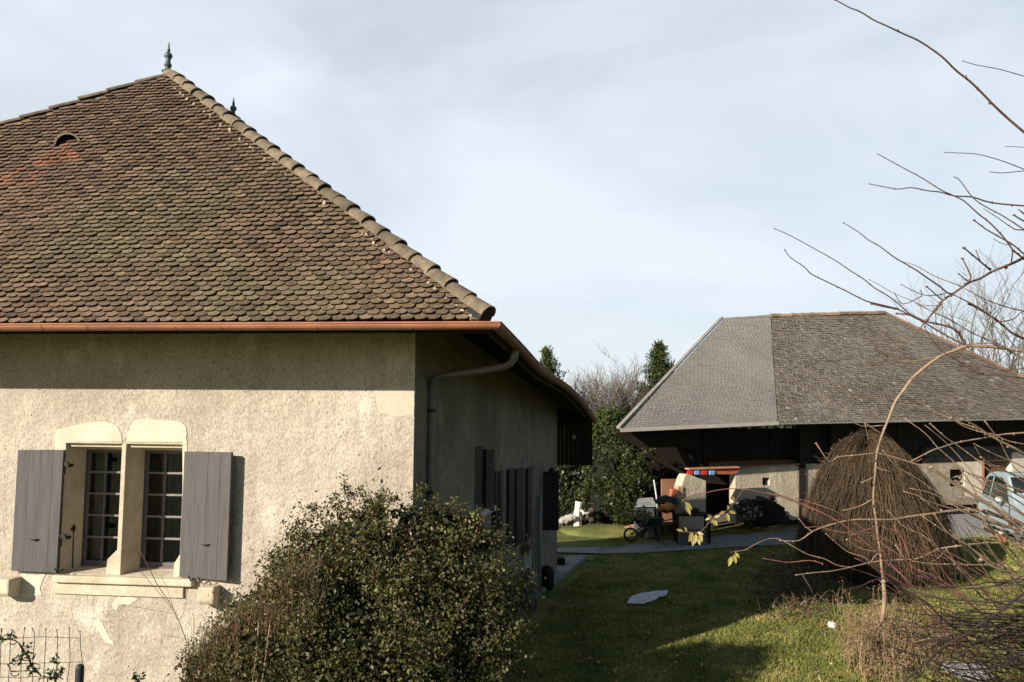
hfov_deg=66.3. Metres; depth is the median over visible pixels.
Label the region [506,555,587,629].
concrete path
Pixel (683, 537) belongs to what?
crate
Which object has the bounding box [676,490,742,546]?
yellow leaved twig
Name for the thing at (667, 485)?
plywood sheet
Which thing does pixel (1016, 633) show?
dark thorny shrub
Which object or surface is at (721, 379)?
barn
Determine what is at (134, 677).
weed
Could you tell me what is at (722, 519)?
yard
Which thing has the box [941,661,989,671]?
flat stone
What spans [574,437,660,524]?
hedge bush
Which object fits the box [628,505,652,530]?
potted plant
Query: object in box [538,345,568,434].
conifer
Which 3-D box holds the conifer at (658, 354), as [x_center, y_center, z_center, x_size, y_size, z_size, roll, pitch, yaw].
[6.547,3.199,34.001,3.252,6.616,3.390,0,-5,0]
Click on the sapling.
(883, 607)
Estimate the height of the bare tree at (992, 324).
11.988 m
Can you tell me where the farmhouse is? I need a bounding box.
[0,43,597,681]
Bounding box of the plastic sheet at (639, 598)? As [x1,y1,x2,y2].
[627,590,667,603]
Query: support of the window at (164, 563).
in the farmhouse
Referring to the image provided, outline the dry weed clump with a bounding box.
[818,576,995,681]
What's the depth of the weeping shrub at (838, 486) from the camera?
16.47 m
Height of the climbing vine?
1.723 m
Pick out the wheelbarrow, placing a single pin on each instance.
(654, 522)
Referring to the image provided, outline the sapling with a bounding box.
[776,344,1023,650]
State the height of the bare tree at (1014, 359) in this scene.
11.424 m
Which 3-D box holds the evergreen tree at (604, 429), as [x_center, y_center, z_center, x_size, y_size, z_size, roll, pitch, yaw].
[3.576,4.210,28.791,2.939,3.777,3.310,0,-5,0]
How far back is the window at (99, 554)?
10.05 m
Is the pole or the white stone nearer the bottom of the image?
the white stone
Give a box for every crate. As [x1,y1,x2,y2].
[678,528,689,544]
[689,530,696,544]
[696,529,705,544]
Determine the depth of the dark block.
17.92 m
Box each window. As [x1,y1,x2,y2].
[81,449,121,566]
[140,450,181,568]
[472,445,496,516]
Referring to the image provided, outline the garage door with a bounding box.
[986,461,1005,476]
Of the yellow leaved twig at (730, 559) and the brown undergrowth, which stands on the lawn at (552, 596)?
the brown undergrowth
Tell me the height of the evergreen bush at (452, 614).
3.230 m
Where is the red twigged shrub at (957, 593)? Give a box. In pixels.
[682,488,1023,681]
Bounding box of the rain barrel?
[542,565,553,589]
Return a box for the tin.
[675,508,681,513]
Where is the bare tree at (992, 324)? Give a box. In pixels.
[875,240,1023,373]
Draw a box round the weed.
[131,660,192,681]
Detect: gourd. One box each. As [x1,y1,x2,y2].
[658,505,665,510]
[663,502,673,510]
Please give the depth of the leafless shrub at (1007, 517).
9.13 m
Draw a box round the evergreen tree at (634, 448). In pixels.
[624,445,642,460]
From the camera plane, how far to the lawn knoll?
22.50 m
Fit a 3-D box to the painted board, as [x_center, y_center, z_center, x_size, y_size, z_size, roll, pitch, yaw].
[5.841,3.775,22.771,1.969,0.224,0.200,2,-5,-22]
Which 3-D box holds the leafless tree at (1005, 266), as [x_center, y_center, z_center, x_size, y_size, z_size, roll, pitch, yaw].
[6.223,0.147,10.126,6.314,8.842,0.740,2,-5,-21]
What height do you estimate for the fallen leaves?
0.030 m
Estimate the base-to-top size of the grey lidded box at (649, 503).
1.008 m
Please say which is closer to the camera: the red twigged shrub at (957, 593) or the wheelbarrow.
the red twigged shrub at (957, 593)
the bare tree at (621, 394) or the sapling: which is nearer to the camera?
the sapling
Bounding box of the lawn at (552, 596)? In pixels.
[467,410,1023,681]
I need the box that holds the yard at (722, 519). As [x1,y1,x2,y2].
[661,512,798,525]
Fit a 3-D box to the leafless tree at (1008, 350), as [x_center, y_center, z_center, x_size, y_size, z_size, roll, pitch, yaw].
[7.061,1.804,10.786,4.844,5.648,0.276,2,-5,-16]
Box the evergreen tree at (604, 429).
[592,404,638,456]
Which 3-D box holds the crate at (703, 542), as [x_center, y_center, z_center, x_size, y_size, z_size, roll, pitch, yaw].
[5.070,5.245,20.982,0.200,0.390,0.270,0,-5,0]
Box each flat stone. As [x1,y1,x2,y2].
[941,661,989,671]
[955,670,994,681]
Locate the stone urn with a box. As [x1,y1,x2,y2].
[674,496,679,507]
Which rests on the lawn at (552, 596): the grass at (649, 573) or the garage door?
the grass at (649, 573)
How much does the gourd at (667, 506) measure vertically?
0.264 m
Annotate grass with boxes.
[579,528,1023,578]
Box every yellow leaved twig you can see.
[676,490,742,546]
[728,550,744,565]
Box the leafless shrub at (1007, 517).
[735,417,1023,649]
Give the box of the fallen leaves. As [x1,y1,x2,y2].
[562,589,1019,681]
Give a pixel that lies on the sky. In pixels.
(619, 175)
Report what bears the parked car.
on the driveway
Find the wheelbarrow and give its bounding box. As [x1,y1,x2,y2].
[623,515,675,542]
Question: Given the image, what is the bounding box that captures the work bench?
[673,512,710,543]
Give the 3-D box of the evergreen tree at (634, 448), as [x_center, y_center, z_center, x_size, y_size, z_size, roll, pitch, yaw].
[5.829,4.579,30.261,4.635,3.344,2.650,4,-6,-35]
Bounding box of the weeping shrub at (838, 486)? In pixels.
[788,428,972,592]
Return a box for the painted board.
[685,466,741,474]
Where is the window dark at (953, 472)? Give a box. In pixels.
[950,469,958,485]
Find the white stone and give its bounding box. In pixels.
[827,621,835,628]
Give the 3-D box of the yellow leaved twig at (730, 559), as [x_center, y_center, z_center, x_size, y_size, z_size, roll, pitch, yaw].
[2.490,2.392,8.630,0.229,0.182,0.016,0,-5,0]
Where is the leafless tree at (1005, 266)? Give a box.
[774,0,1023,378]
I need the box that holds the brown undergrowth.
[175,543,331,681]
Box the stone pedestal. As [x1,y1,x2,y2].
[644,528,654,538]
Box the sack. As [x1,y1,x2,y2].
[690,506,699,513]
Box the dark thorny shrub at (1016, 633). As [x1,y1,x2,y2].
[841,531,1023,681]
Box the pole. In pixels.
[653,480,659,532]
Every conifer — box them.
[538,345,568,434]
[626,338,677,408]
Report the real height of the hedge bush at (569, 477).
3.173 m
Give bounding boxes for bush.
[167,467,545,681]
[557,432,604,521]
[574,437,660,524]
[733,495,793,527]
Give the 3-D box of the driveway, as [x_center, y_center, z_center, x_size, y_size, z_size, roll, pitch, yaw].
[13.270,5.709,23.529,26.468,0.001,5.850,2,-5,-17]
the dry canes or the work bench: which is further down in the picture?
the dry canes
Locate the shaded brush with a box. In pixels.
[707,537,862,633]
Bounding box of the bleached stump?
[572,501,584,525]
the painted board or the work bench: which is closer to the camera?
the work bench
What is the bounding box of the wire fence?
[0,627,84,681]
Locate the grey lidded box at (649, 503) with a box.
[634,497,655,535]
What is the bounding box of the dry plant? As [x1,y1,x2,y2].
[122,547,189,645]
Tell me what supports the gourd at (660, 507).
on the iron garden table
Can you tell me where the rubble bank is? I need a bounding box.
[559,507,596,527]
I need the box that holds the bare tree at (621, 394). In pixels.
[560,339,650,433]
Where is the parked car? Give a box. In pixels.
[978,471,1023,545]
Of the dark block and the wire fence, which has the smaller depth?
the wire fence
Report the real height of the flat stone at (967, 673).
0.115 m
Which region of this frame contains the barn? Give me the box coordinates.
[613,311,1023,529]
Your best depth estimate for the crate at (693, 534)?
20.86 m
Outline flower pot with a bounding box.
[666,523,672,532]
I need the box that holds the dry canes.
[252,623,269,681]
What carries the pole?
on the iron garden table
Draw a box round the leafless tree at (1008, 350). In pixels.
[868,261,1023,359]
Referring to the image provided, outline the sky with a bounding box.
[0,0,1023,409]
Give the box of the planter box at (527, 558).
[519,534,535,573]
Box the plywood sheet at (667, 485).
[661,479,675,521]
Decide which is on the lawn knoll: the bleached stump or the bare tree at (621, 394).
the bleached stump
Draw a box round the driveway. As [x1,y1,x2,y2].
[557,513,1013,552]
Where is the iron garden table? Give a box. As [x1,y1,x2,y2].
[653,508,674,541]
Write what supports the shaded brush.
on the lawn at (552, 596)
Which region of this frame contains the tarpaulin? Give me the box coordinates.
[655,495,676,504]
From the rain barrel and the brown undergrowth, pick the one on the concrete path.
the rain barrel
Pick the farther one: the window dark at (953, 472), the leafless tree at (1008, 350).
the window dark at (953, 472)
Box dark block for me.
[557,556,564,564]
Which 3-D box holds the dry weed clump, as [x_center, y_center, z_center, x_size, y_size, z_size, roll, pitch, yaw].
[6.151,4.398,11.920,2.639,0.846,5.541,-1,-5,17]
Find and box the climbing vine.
[0,629,64,681]
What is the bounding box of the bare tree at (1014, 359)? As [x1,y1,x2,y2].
[920,266,1023,375]
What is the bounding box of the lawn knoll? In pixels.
[560,524,643,537]

